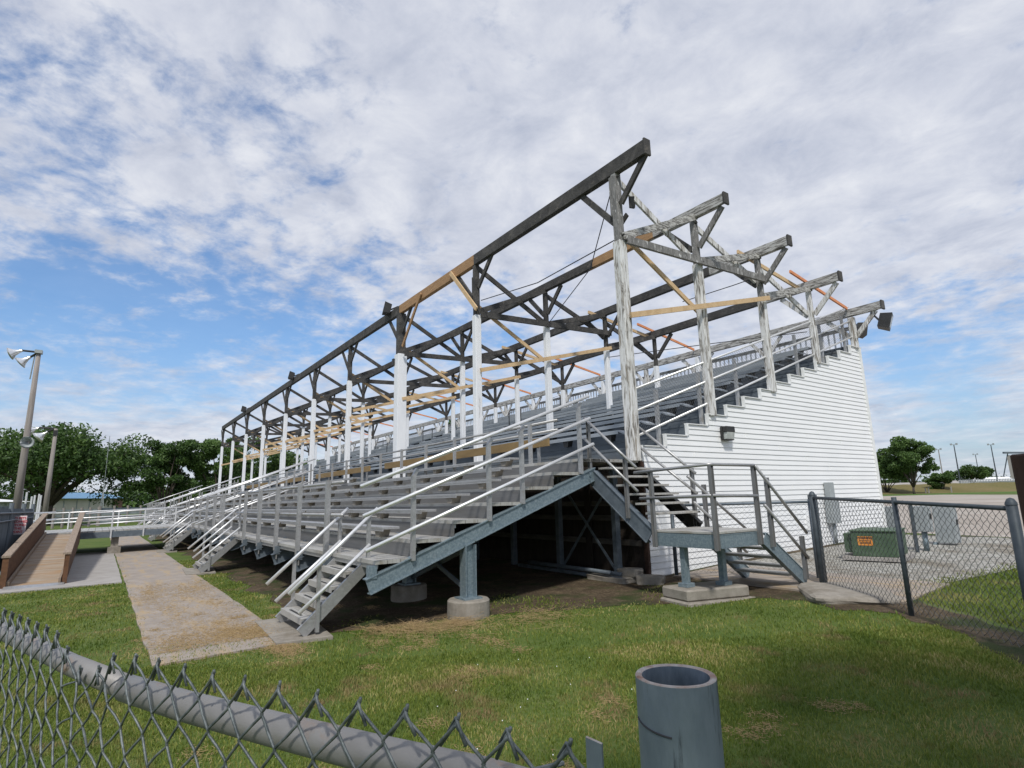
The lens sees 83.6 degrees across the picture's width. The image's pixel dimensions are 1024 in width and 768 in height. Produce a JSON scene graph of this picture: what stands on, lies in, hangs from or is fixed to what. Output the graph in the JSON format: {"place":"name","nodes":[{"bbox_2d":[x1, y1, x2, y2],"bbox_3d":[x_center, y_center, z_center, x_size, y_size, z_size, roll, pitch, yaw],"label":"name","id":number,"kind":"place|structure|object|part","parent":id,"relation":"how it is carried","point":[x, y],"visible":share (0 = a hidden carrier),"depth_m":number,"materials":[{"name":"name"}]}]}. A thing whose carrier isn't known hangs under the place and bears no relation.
{"place":"outdoors","nodes":[
{"label":"outdoors","id":0,"kind":"place"},
{"bbox_2d":[0,499,29,505],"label":"shed","id":1,"kind":"structure","parent":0,"point":[3,502],"depth_m":42.80,"materials":[{"name":"white paint"}]},
{"bbox_2d":[12,493,122,519],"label":"building","id":2,"kind":"structure","parent":0,"point":[68,501],"depth_m":81.87,"materials":[{"name":"blue metal"}]},
{"bbox_2d":[110,536,140,538],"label":"path","id":3,"kind":"structure","parent":0,"point":[129,537],"depth_m":30.41,"materials":[{"name":"concrete"}]},
{"bbox_2d":[110,537,142,540],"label":"path","id":4,"kind":"structure","parent":0,"point":[126,539],"depth_m":28.51,"materials":[{"name":"concrete"}]},
{"bbox_2d":[118,539,147,543],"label":"path","id":5,"kind":"structure","parent":0,"point":[133,541],"depth_m":26.51,"materials":[{"name":"concrete"}]},
{"bbox_2d":[118,542,150,545],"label":"path","id":6,"kind":"structure","parent":0,"point":[133,544],"depth_m":24.59,"materials":[{"name":"concrete"}]},
{"bbox_2d":[115,547,159,554],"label":"path","id":7,"kind":"structure","parent":0,"point":[141,550],"depth_m":20.58,"materials":[{"name":"concrete"}]},
{"bbox_2d":[121,544,156,549],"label":"path","id":8,"kind":"structure","parent":0,"point":[137,547],"depth_m":22.61,"materials":[{"name":"concrete"}]},
{"bbox_2d":[115,551,167,559],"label":"path","id":9,"kind":"structure","parent":0,"point":[137,555],"depth_m":18.58,"materials":[{"name":"concrete"}]},
{"bbox_2d":[117,556,175,565],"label":"path","id":10,"kind":"structure","parent":0,"point":[137,561],"depth_m":16.66,"materials":[{"name":"concrete"}]},
{"bbox_2d":[119,561,185,573],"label":"path","id":11,"kind":"structure","parent":0,"point":[142,568],"depth_m":14.68,"materials":[{"name":"concrete"}]},
{"bbox_2d":[122,569,200,584],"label":"path","id":12,"kind":"structure","parent":0,"point":[153,577],"depth_m":12.65,"materials":[{"name":"concrete"}]},
{"bbox_2d":[126,578,219,601],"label":"path","id":13,"kind":"structure","parent":0,"point":[135,588],"depth_m":10.78,"materials":[{"name":"concrete"}]},
{"bbox_2d":[132,591,246,625],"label":"path","id":14,"kind":"structure","parent":0,"point":[141,612],"depth_m":8.71,"materials":[{"name":"concrete"}]},
{"bbox_2d":[138,610,273,666],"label":"path","id":15,"kind":"structure","parent":0,"point":[166,658],"depth_m":6.65,"materials":[{"name":"concrete"}]},
{"bbox_2d":[115,577,328,665],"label":"path clippings","id":16,"kind":"object","parent":15,"relation":"on","point":[251,631],"visible":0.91,"depth_m":6.83,"materials":[{"name":"plant"}]},
{"bbox_2d":[0,493,1023,767],"bbox_3d":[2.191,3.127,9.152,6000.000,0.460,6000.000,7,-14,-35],"label":"ground","id":17,"kind":"structure","parent":0,"point":[92,545],"depth_m":4.62,"materials":[{"name":"plant"}]},
{"bbox_2d":[0,449,33,499],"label":"tree","id":18,"kind":"object","parent":17,"relation":"on","point":[3,493],"visible":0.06,"depth_m":73.12,"materials":[{"name":"green plant"}]},
{"bbox_2d":[0,503,34,573],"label":"corrugated gate","id":19,"kind":"structure","parent":17,"relation":"on","point":[8,539],"depth_m":14.47,"materials":[{"name":"grey metal"}]},
{"bbox_2d":[13,516,26,534],"bbox_3d":[-13.114,3.748,15.220,0.391,0.480,0.018,2,-12,-15],"label":"warning sign","id":20,"kind":"object","parent":19,"relation":"attached to","point":[20,525],"visible":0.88,"depth_m":15.23,"materials":[{"name":"white metal"}]},
{"bbox_2d":[7,348,42,508],"bbox_3d":[-15.861,2.173,18.256,1.409,6.877,0.509,-2,-11,4],"label":"light pole","id":21,"kind":"object","parent":17,"relation":"on","point":[25,441],"visible":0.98,"depth_m":18.48,"materials":[{"name":"metal"}]},
{"bbox_2d":[21,491,56,522],"bbox_3d":[-16.823,4.952,20.474,0.759,2.149,3.652,5,-13,-31],"label":"white pipe rack","id":22,"kind":"object","parent":17,"relation":"on","point":[37,513],"visible":0.38,"depth_m":20.75,"materials":[{"name":"metal"}]},
{"bbox_2d":[24,426,57,529],"bbox_3d":[-26.925,5.507,32.256,1.793,6.394,0.701,-1,-11,-3],"label":"light pole","id":23,"kind":"object","parent":17,"relation":"on","point":[39,437],"visible":0.82,"depth_m":32.55,"materials":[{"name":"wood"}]},
{"bbox_2d":[0,552,121,593],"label":"path slab","id":24,"kind":"structure","parent":17,"relation":"on","point":[93,568],"depth_m":13.83,"materials":[{"name":"concrete"}]},
{"bbox_2d":[0,512,84,589],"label":"wooden ramp","id":25,"kind":"structure","parent":24,"relation":"on","point":[34,555],"depth_m":13.67,"materials":[{"name":"brown wood"}]},
{"bbox_2d":[33,507,183,553],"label":"raised walkway","id":26,"kind":"structure","parent":24,"relation":"on","point":[114,534],"depth_m":20.47,"materials":[{"name":"metal"}]},
{"bbox_2d":[50,507,98,528],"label":"board fence","id":27,"kind":"object","parent":17,"relation":"on","point":[63,515],"visible":0.59,"depth_m":51.35,"materials":[{"name":"metal"}]},
{"bbox_2d":[0,421,155,524],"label":"tree","id":28,"kind":"object","parent":17,"relation":"on","point":[79,458],"visible":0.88,"depth_m":60.48,"materials":[{"name":"green plant"}]},
{"bbox_2d":[1,488,175,510],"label":"woods","id":29,"kind":"object","parent":17,"relation":"on","point":[142,498],"visible":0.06,"depth_m":196.41,"materials":[{"name":"green plant"}]},
{"bbox_2d":[100,436,109,511],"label":"antenna mast","id":30,"kind":"object","parent":17,"relation":"on","point":[102,499],"visible":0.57,"depth_m":60.33,"materials":[{"name":"grey metal"}]},
{"bbox_2d":[97,505,162,525],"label":"post and rail fence","id":31,"kind":"object","parent":17,"relation":"on","point":[127,512],"visible":0.13,"depth_m":56.11,"materials":[{"name":"metal"}]},
{"bbox_2d":[137,509,158,524],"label":"front stairs","id":32,"kind":"structure","parent":17,"relation":"on","point":[151,522],"depth_m":33.59,"materials":[{"name":"metal"}]},
{"bbox_2d":[119,439,200,506],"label":"tree","id":33,"kind":"object","parent":17,"relation":"on","point":[170,459],"visible":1,"depth_m":65.78,"materials":[{"name":"green plant"}]},
{"bbox_2d":[148,509,174,540],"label":"front stairs","id":34,"kind":"structure","parent":17,"relation":"on","point":[151,537],"depth_m":26.57,"materials":[{"name":"metal"}]},
{"bbox_2d":[156,548,176,552],"bbox_3d":[-12.098,5.892,20.051,0.652,0.150,1.557,5,-13,-29],"label":"landing pad","id":35,"kind":"object","parent":17,"relation":"on","point":[166,551],"visible":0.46,"depth_m":19.73,"materials":[{"name":"concrete"}]},
{"bbox_2d":[160,510,195,550],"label":"front stairs","id":36,"kind":"structure","parent":35,"relation":"on","point":[178,538],"depth_m":20.03,"materials":[{"name":"metal"}]},
{"bbox_2d":[164,477,206,506],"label":"tree","id":37,"kind":"object","parent":17,"relation":"on","point":[194,483],"visible":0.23,"depth_m":82.75,"materials":[{"name":"green plant"}]},
{"bbox_2d":[183,566,215,574],"bbox_3d":[-7.371,4.457,13.496,0.652,0.150,1.557,5,-13,-30],"label":"landing pad","id":38,"kind":"object","parent":17,"relation":"on","point":[190,571],"visible":0.54,"depth_m":13.19,"materials":[{"name":"concrete"}]},
{"bbox_2d":[187,508,243,572],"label":"front stairs","id":39,"kind":"structure","parent":38,"relation":"on","point":[210,556],"depth_m":13.50,"materials":[{"name":"metal"}]},
{"bbox_2d":[186,437,252,494],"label":"tree","id":40,"kind":"object","parent":17,"relation":"on","point":[209,450],"visible":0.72,"depth_m":69.02,"materials":[{"name":"green plant"}]},
{"bbox_2d":[228,436,299,483],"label":"tree","id":41,"kind":"object","parent":17,"relation":"on","point":[289,458],"visible":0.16,"depth_m":78.05,"materials":[{"name":"green plant"}]},
{"bbox_2d":[257,451,319,472],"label":"tree","id":42,"kind":"object","parent":17,"relation":"on","point":[271,465],"visible":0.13,"depth_m":81.48,"materials":[{"name":"green plant"}]},
{"bbox_2d":[0,607,584,767],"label":"foreground fence","id":43,"kind":"object","parent":17,"relation":"on","point":[334,743],"visible":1,"depth_m":0.86,"materials":[{"name":"metal"}]},
{"bbox_2d":[255,618,332,644],"bbox_3d":[-2.661,3.022,6.939,0.652,0.150,1.557,5,-13,-30],"label":"landing pad","id":44,"kind":"object","parent":17,"relation":"on","point":[289,633],"visible":0.39,"depth_m":6.66,"materials":[{"name":"concrete"}]},
{"bbox_2d":[266,507,377,636],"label":"front stairs","id":45,"kind":"structure","parent":44,"relation":"on","point":[307,595],"depth_m":6.97,"materials":[{"name":"metal"}]},
{"bbox_2d":[336,567,360,581],"bbox_3d":[-3.134,3.638,10.843,0.540,0.268,0.540,7,-14,-35],"label":"round footing","id":46,"kind":"object","parent":17,"relation":"on","point":[341,579],"depth_m":10.58,"materials":[{"name":"concrete"}]},
{"bbox_2d":[391,582,426,602],"bbox_3d":[-1.554,3.157,8.644,0.540,0.268,0.540,7,-14,-35],"label":"round footing","id":47,"kind":"object","parent":17,"relation":"on","point":[408,593],"visible":0.66,"depth_m":8.43,"materials":[{"name":"concrete"}]},
{"bbox_2d":[447,595,489,621],"bbox_3d":[-0.549,2.851,7.244,0.540,0.268,0.540,7,-14,-35],"label":"round footing","id":48,"kind":"object","parent":17,"relation":"on","point":[456,608],"visible":0.61,"depth_m":7.04,"materials":[{"name":"concrete"}]},
{"bbox_2d":[129,596,883,767],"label":"dry clippings","id":49,"kind":"object","parent":17,"relation":"on","point":[602,698],"visible":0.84,"depth_m":4.14,"materials":[{"name":"plant"}]},
{"bbox_2d":[585,736,603,767],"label":"flat steel bar","id":50,"kind":"object","parent":17,"relation":"on","point":[594,754],"visible":1,"depth_m":0.91,"materials":[{"name":"grey metal"}]},
{"bbox_2d":[635,664,724,767],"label":"gate pipe post","id":51,"kind":"object","parent":17,"relation":"on","point":[679,718],"visible":1,"depth_m":0.80,"materials":[{"name":"grey metal"}]},
{"bbox_2d":[673,564,949,603],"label":"yard slab","id":52,"kind":"structure","parent":17,"relation":"on","point":[790,583],"depth_m":8.15,"materials":[{"name":"concrete"}]},
{"bbox_2d":[572,417,809,587],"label":"side stairs","id":53,"kind":"structure","parent":52,"relation":"on","point":[718,539],"depth_m":7.87,"materials":[{"name":"metal"}]},
{"bbox_2d":[638,345,886,575],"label":"sided end wall","id":54,"kind":"structure","parent":52,"relation":"on","point":[798,438],"depth_m":12.05,"materials":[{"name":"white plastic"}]},
{"bbox_2d":[720,426,734,440],"bbox_3d":[4.102,0.938,10.882,0.280,0.260,0.144,7,-14,-35],"label":"wall lamp","id":55,"kind":"object","parent":54,"relation":"attached to","point":[727,433],"visible":1,"depth_m":10.82,"materials":[{"name":"black paint"}]},
{"bbox_2d":[823,482,841,542],"bbox_3d":[7.038,2.814,12.560,0.300,1.300,0.172,7,-14,-35],"label":"wall meter box","id":56,"kind":"object","parent":54,"relation":"attached to","point":[829,491],"visible":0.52,"depth_m":12.51,"materials":[{"name":"grey metal"}]},
{"bbox_2d":[797,582,900,604],"bbox_3d":[4.231,2.698,7.275,1.016,0.210,1.377,-5,-12,16],"label":"concrete slab edge","id":57,"kind":"object","parent":17,"relation":"on","point":[823,593],"visible":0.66,"depth_m":6.93,"materials":[{"name":"grey concrete"}]},
{"bbox_2d":[884,506,894,527],"bbox_3d":[9.598,3.466,14.499,0.250,0.720,0.280,7,-14,-35],"label":"electrical cabinet","id":58,"kind":"object","parent":17,"relation":"on","point":[888,515],"visible":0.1,"depth_m":14.43,"materials":[{"name":"metal"}]},
{"bbox_2d":[881,483,903,484],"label":"distant house","id":59,"kind":"structure","parent":17,"relation":"on","point":[893,483],"depth_m":177.71,"materials":[{"name":"concrete"}]},
{"bbox_2d":[808,491,1023,647],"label":"chain link fence","id":60,"kind":"object","parent":17,"relation":"on","point":[1010,508],"visible":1,"depth_m":5.88,"materials":[{"name":"metal"}]},
{"bbox_2d":[670,499,818,577],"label":"chain link gate","id":61,"kind":"structure","parent":60,"relation":"attached to","point":[675,554],"depth_m":8.69,"materials":[{"name":"metal"}]},
{"bbox_2d":[807,495,826,581],"bbox_3d":[4.370,2.194,8.206,0.058,1.190,0.412,-5,-12,16],"label":"fence post","id":62,"kind":"object","parent":61,"relation":"attached to","point":[821,537],"visible":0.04,"depth_m":8.02,"materials":[{"name":"metal"}]},
{"bbox_2d":[935,448,943,483],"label":"stadium light","id":63,"kind":"object","parent":17,"relation":"on","point":[940,459],"visible":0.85,"depth_m":169.31,"materials":[{"name":"grey metal"}]},
{"bbox_2d":[924,470,955,488],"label":"tree","id":64,"kind":"object","parent":17,"relation":"on","point":[935,480],"visible":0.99,"depth_m":119.79,"materials":[{"name":"green plant"}]},
{"bbox_2d":[880,473,1010,482],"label":"woods","id":65,"kind":"object","parent":17,"relation":"on","point":[905,481],"visible":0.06,"depth_m":329.71,"materials":[{"name":"green plant"}]},
{"bbox_2d":[883,495,1023,536],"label":"gravel lot","id":66,"kind":"structure","parent":17,"relation":"on","point":[985,499],"depth_m":25.45,"materials":[{"name":"grey gravel"}]},
{"bbox_2d":[876,448,916,491],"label":"tree","id":67,"kind":"object","parent":66,"relation":"on","point":[884,473],"visible":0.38,"depth_m":116.12,"materials":[{"name":"green plant"}]},
{"bbox_2d":[880,436,939,493],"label":"tree","id":68,"kind":"object","parent":66,"relation":"on","point":[905,458],"visible":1,"depth_m":112.08,"materials":[{"name":"green plant"}]},
{"bbox_2d":[950,443,960,479],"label":"stadium light","id":69,"kind":"object","parent":17,"relation":"on","point":[956,459],"visible":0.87,"depth_m":149.11,"materials":[{"name":"grey metal"}]},
{"bbox_2d":[953,464,994,482],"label":"tree","id":70,"kind":"object","parent":17,"relation":"on","point":[967,472],"visible":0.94,"depth_m":148.41,"materials":[{"name":"green plant"}]},
{"bbox_2d":[969,477,1014,482],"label":"distant house","id":71,"kind":"structure","parent":17,"relation":"on","point":[1001,478],"depth_m":202.43,"materials":[{"name":"white paint"}]},
{"bbox_2d":[987,443,997,478],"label":"stadium light","id":72,"kind":"object","parent":17,"relation":"on","point":[993,460],"visible":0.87,"depth_m":164.04,"materials":[{"name":"grey metal"}]},
{"bbox_2d":[1002,452,1023,477],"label":"grain elevator","id":73,"kind":"object","parent":17,"relation":"on","point":[1009,465],"visible":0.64,"depth_m":259.44,"materials":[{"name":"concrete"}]},
{"bbox_2d":[1010,454,1023,525],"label":"timber post","id":74,"kind":"object","parent":17,"relation":"on","point":[1017,461],"visible":1,"depth_m":2.58,"materials":[{"name":"brown wood"}]},
{"bbox_2d":[0,0,1023,506],"label":"sky","id":75,"kind":"structure","parent":0,"point":[202,202],"materials":[{"name":"blue"}]},
{"bbox_2d":[149,533,1023,663],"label":"dirt","id":76,"kind":"structure","parent":0,"point":[496,577],"depth_m":8.51,"materials":[{"name":"brown soil"}]},
{"bbox_2d":[143,395,637,600],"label":"bleachers","id":77,"kind":"object","parent":76,"relation":"on","point":[291,521],"visible":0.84,"depth_m":9.16,"materials":[{"name":"metal"}]},
{"bbox_2d":[246,482,267,489],"bbox_3d":[-12.806,5.257,28.739,0.080,0.468,4.700,7,-14,-35],"label":"brown bench board","id":78,"kind":"object","parent":77,"relation":"on","point":[255,485],"visible":0.52,"depth_m":28.75,"materials":[{"name":"wood"}]},
{"bbox_2d":[271,476,304,486],"bbox_3d":[-9.475,4.242,24.101,0.080,0.468,5.300,7,-14,-35],"label":"brown bench board","id":79,"kind":"object","parent":77,"relation":"on","point":[297,479],"visible":0.49,"depth_m":23.40,"materials":[{"name":"wood"}]},
{"bbox_2d":[316,466,370,480],"bbox_3d":[-5.597,3.061,18.704,0.080,0.468,5.200,7,-14,-35],"label":"brown bench board","id":80,"kind":"object","parent":77,"relation":"on","point":[367,469],"visible":0.75,"depth_m":18.09,"materials":[{"name":"wood"}]},
{"bbox_2d":[384,438,549,472],"bbox_3d":[-1.404,1.784,12.866,0.080,0.468,7.200,7,-14,-35],"label":"brown bench board","id":81,"kind":"object","parent":77,"relation":"on","point":[502,448],"visible":0.59,"depth_m":11.91,"materials":[{"name":"wood"}]},
{"bbox_2d":[217,137,884,495],"bbox_3d":[-6.594,2.630,29.012,8.803,5.465,43.281,7,-14,-35],"label":"timber roof frame","id":82,"kind":"object","parent":77,"relation":"on","point":[626,242],"visible":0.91,"depth_m":15.32,"materials":[{"name":"grey paint"}]},
{"bbox_2d":[288,371,297,379],"bbox_3d":[-10.521,-0.405,27.637,0.505,0.372,0.360,2,-12,-17],"label":"floodlight","id":83,"kind":"object","parent":82,"relation":"attached to","point":[292,375],"visible":0.94,"depth_m":27.46,"materials":[{"name":"black paint"}]},
{"bbox_2d":[382,301,397,315],"bbox_3d":[-3.915,-2.417,18.441,0.505,0.372,0.360,2,-12,-17],"label":"floodlight","id":84,"kind":"object","parent":82,"relation":"attached to","point":[387,309],"visible":0.91,"depth_m":18.27,"materials":[{"name":"black paint"}]},
{"bbox_2d":[870,312,892,330],"bbox_3d":[9.351,-1.606,14.467,0.474,0.537,0.400,-10,-14,35],"label":"floodlight","id":85,"kind":"object","parent":82,"relation":"attached to","point":[884,321],"visible":1,"depth_m":14.30,"materials":[{"name":"black paint"}]},
{"bbox_2d":[348,603,593,638],"bbox_3d":[-0.426,2.805,6.759,3.084,0.146,1.638,0,-11,-8],"label":"dry grass heap","id":86,"kind":"object","parent":76,"relation":"on","point":[464,621],"visible":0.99,"depth_m":6.73,"materials":[{"name":"plant"}]},
{"bbox_2d":[394,463,645,573],"bbox_3d":[-9.860,5.810,26.214,0.140,2.090,41.930,7,-14,-35],"label":"board partition","id":87,"kind":"object","parent":76,"relation":"on","point":[536,535],"visible":0.19,"depth_m":10.83,"materials":[{"name":"black wood"}]},
{"bbox_2d":[231,307,851,492],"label":"bleachers","id":88,"kind":"object","parent":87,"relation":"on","point":[673,405],"visible":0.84,"depth_m":14.21,"materials":[{"name":"grey metal"}]},
{"bbox_2d":[856,322,867,338],"bbox_3d":[9.277,-1.468,15.381,0.436,0.454,0.360,-4,-12,14],"label":"floodlight","id":89,"kind":"object","parent":88,"relation":"attached to","point":[864,333],"visible":0.27,"depth_m":15.23,"materials":[{"name":"black paint"}]},
{"bbox_2d":[518,563,621,577],"bbox_3d":[0.925,3.305,10.111,0.064,0.071,2.954,6,-13,-32],"label":"steel pipe","id":90,"kind":"object","parent":76,"relation":"on","point":[554,569],"visible":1,"depth_m":10.28,"materials":[{"name":"grey metal"}]},
{"bbox_2d":[528,560,611,574],"bbox_3d":[0.940,3.195,10.020,0.064,0.071,2.355,6,-13,-31],"label":"steel pipe","id":91,"kind":"object","parent":90,"relation":"on","point":[601,571],"visible":1,"depth_m":9.83,"materials":[{"name":"grey metal"}]},
{"bbox_2d":[586,573,635,583],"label":"concrete sill","id":92,"kind":"structure","parent":76,"relation":"on","point":[615,579],"depth_m":9.04,"materials":[{"name":"grey concrete"}]},
{"bbox_2d":[527,561,622,576],"bbox_3d":[1.026,3.246,10.134,0.064,0.071,2.654,6,-13,-31],"label":"steel pipe","id":93,"kind":"object","parent":92,"relation":"on","point":[614,573],"visible":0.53,"depth_m":9.12,"materials":[{"name":"grey metal"}]},
{"bbox_2d":[617,567,642,577],"bbox_3d":[1.874,2.994,9.104,0.383,0.140,0.276,-10,-14,37],"label":"concrete chunk","id":94,"kind":"object","parent":92,"relation":"on","point":[629,572],"visible":0.8,"depth_m":9.00,"materials":[{"name":"grey concrete"}]},
{"bbox_2d":[635,574,665,584],"bbox_3d":[2.120,3.018,8.747,0.430,0.219,0.270,-7,-13,25],"label":"concrete chunk","id":95,"kind":"object","parent":76,"relation":"on","point":[649,579],"visible":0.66,"depth_m":8.66,"materials":[{"name":"grey concrete"}]},
{"bbox_2d":[660,581,754,606],"bbox_3d":[2.549,2.778,7.449,1.046,0.301,0.656,3,-12,-23],"label":"concrete block base","id":96,"kind":"object","parent":76,"relation":"on","point":[703,593],"visible":0.72,"depth_m":7.28,"materials":[{"name":"grey concrete"}]},
{"bbox_2d":[747,534,1015,582],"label":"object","id":97,"kind":"structure","parent":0,"point":[983,552],"depth_m":9.48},
{"bbox_2d":[842,527,915,561],"bbox_3d":[6.381,2.781,10.005,0.900,0.490,1.150,-11,-15,41],"label":"utility transformer","id":98,"kind":"object","parent":97,"relation":"on","point":[880,541],"visible":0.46,"depth_m":9.68,"materials":[{"name":"green paint"}]},
{"bbox_2d":[908,505,919,552],"bbox_3d":[7.442,2.697,10.605,0.050,0.900,0.050,-3,-12,9],"label":"support post","id":99,"kind":"object","parent":97,"relation":"on","point":[913,525],"visible":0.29,"depth_m":10.59,"materials":[{"name":"grey metal"}]},
{"bbox_2d":[913,506,933,550],"bbox_3d":[7.735,2.707,10.744,0.200,0.820,0.290,7,-14,-35],"label":"electrical cabinet","id":100,"kind":"object","parent":97,"relation":"on","point":[926,519],"visible":0.69,"depth_m":10.69,"materials":[{"name":"grey metal"}]},
{"bbox_3d":[7.800,2.515,10.681,0.140,0.390,0.011,7,-14,-35],"label":"door","id":101,"kind":"part","parent":100,"relation":"part of","materials":[{"name":"grey metal"}]},
{"bbox_2d":[931,506,960,544],"bbox_3d":[8.720,2.864,11.545,0.250,0.780,0.453,7,-14,-35],"label":"electrical cabinet","id":102,"kind":"object","parent":97,"relation":"on","point":[944,526],"visible":0.55,"depth_m":11.44,"materials":[{"name":"grey metal"}]},
{"bbox_3d":[8.836,2.794,11.389,0.190,0.630,0.011,7,-14,-35],"label":"door","id":103,"kind":"part","parent":102,"relation":"part of","materials":[{"name":"grey metal"}]},
{"bbox_2d":[881,482,1016,495],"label":"grass bank","id":104,"kind":"structure","parent":0,"point":[963,488],"depth_m":119.23,"materials":[{"name":"green plant"}]},
{"bbox_2d":[958,478,1014,482],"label":"distant fence","id":105,"kind":"object","parent":104,"relation":"on","point":[1000,480],"visible":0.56,"depth_m":138.21,"materials":[{"name":"white metal"}]}
]}

